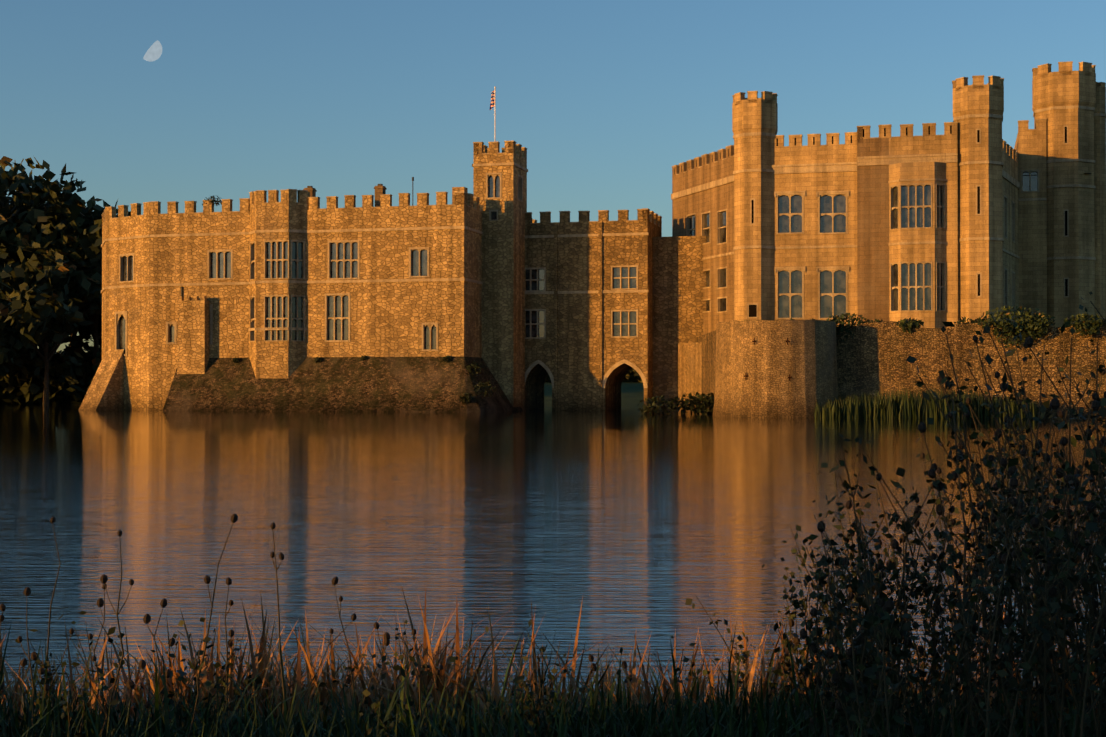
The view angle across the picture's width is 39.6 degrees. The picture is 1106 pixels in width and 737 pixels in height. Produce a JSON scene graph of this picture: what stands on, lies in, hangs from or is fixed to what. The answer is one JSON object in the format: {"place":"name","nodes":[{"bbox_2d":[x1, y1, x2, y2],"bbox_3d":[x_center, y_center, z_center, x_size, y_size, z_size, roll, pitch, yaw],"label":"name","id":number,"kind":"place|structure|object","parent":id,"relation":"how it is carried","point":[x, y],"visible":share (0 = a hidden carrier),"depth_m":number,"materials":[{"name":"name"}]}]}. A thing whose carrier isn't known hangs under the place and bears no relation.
{"place":"outdoors","nodes":[
{"label":"outdoors","id":0,"kind":"place"},
{"bbox_2d":[34,382,643,403],"bbox_3d":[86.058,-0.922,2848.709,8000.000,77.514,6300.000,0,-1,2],"label":"ground","id":1,"kind":"structure","parent":0,"point":[632,392],"depth_m":194.20,"materials":[{"name":"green plant"}]},
{"bbox_2d":[4,188,25,258],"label":"tree","id":2,"kind":"object","parent":1,"relation":"on","point":[7,206],"depth_m":182.26,"materials":[{"name":"green plant"}]},
{"bbox_2d":[0,178,81,378],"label":"tree","id":3,"kind":"object","parent":1,"relation":"on","point":[8,227],"visible":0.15,"depth_m":171.03,"materials":[{"name":"green plant"}]},
{"bbox_2d":[0,156,85,217],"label":"tree","id":4,"kind":"object","parent":1,"relation":"on","point":[5,161],"depth_m":188.98,"materials":[{"name":"green plant"}]},
{"bbox_2d":[0,247,101,404],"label":"tree","id":5,"kind":"object","parent":1,"relation":"on","point":[31,311],"visible":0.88,"depth_m":163.62,"materials":[{"name":"green plant"}]},
{"bbox_2d":[0,204,101,395],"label":"tree","id":6,"kind":"object","parent":1,"relation":"on","point":[23,238],"visible":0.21,"depth_m":171.03,"materials":[{"name":"green plant"}]},
{"bbox_2d":[0,157,104,351],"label":"tree","id":7,"kind":"object","parent":1,"relation":"on","point":[25,197],"visible":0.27,"depth_m":176.03,"materials":[{"name":"green plant"}]},
{"bbox_2d":[19,199,92,346],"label":"tree","id":8,"kind":"object","parent":1,"relation":"on","point":[81,200],"depth_m":187.20,"materials":[{"name":"green plant"}]},
{"bbox_2d":[29,196,117,375],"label":"tree","id":9,"kind":"object","parent":1,"relation":"on","point":[89,246],"visible":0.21,"depth_m":172.44,"materials":[{"name":"green plant"}]},
{"bbox_2d":[78,314,101,337],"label":"tree","id":10,"kind":"object","parent":1,"relation":"on","point":[86,330],"depth_m":177.66,"materials":[{"name":"green plant"}]},
{"bbox_2d":[59,211,130,376],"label":"tree","id":11,"kind":"object","parent":1,"relation":"on","point":[77,343],"visible":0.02,"depth_m":177.42,"materials":[{"name":"green plant"}]},
{"bbox_2d":[0,347,642,404],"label":"bank scrub","id":12,"kind":"object","parent":1,"relation":"on","point":[67,385],"visible":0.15,"depth_m":172.43,"materials":[{"name":"green plant"}]},
{"bbox_2d":[0,513,649,736],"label":"seedhead stalks","id":13,"kind":"object","parent":1,"relation":"on","point":[130,683],"visible":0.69,"depth_m":5.10,"materials":[{"name":"brown plant"}]},
{"bbox_2d":[0,585,1103,733],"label":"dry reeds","id":14,"kind":"object","parent":1,"relation":"on","point":[455,675],"visible":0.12,"depth_m":6.00,"materials":[{"name":"brown plant"}]},
{"bbox_2d":[0,616,1105,736],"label":"bank grass","id":15,"kind":"structure","parent":1,"relation":"on","point":[570,724],"depth_m":4.71,"materials":[{"name":"plant"}]},
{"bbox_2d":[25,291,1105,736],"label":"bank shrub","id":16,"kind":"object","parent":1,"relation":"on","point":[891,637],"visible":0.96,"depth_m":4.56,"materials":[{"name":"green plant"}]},
{"bbox_2d":[0,404,1105,711],"bbox_3d":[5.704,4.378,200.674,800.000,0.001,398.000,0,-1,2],"label":"lake water","id":17,"kind":"structure","parent":0,"point":[624,520],"depth_m":22.17,"materials":[{"name":"blue liquid"}]},
{"bbox_2d":[79,177,536,411],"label":"castle building","id":18,"kind":"structure","parent":17,"relation":"in","point":[275,295],"depth_m":125.62,"materials":[{"name":"stone"}]},
{"bbox_2d":[525,208,705,410],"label":"link building","id":19,"kind":"structure","parent":17,"relation":"in","point":[609,305],"depth_m":128.72,"materials":[{"name":"stone"}]},
{"bbox_2d":[696,320,1105,417],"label":"curtain wall","id":20,"kind":"structure","parent":17,"relation":"in","point":[773,368],"depth_m":100.16,"materials":[{"name":"stone"}]},
{"bbox_2d":[813,388,1037,418],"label":"reed bed","id":21,"kind":"object","parent":17,"relation":"in","point":[899,405],"visible":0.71,"depth_m":97.32,"materials":[{"name":"green plant"}]},
{"bbox_2d":[0,0,1105,353],"label":"sky","id":22,"kind":"structure","parent":0,"point":[339,98],"materials":[{"name":"blue"}]},
{"bbox_2d":[143,40,161,61],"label":"moon","id":23,"kind":"object","parent":22,"relation":"in","point":[153,52],"visible":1,"depth_m":3032.81,"materials":[{"name":"white"}]},
{"bbox_2d":[678,342,701,410],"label":"wall","id":24,"kind":"structure","parent":0,"point":[689,367],"depth_m":124.67,"materials":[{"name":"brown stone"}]},
{"bbox_2d":[472,87,527,409],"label":"bell tower","id":25,"kind":"structure","parent":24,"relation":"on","point":[499,185],"depth_m":127.02,"materials":[{"name":"stone"}]},
{"bbox_2d":[489,89,494,109],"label":"flag","id":26,"kind":"object","parent":25,"relation":"attached to","point":[492,104],"visible":1,"depth_m":129.22,"materials":[{"name":"fabric"}]},
{"bbox_2d":[202,195,1105,413],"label":"shrubs","id":27,"kind":"object","parent":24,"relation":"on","point":[1031,325],"visible":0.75,"depth_m":101.55,"materials":[{"name":"green plant"}]},
{"bbox_2d":[671,61,1105,334],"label":"castle","id":28,"kind":"structure","parent":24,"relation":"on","point":[970,213],"depth_m":117.79,"materials":[{"name":"stone"}]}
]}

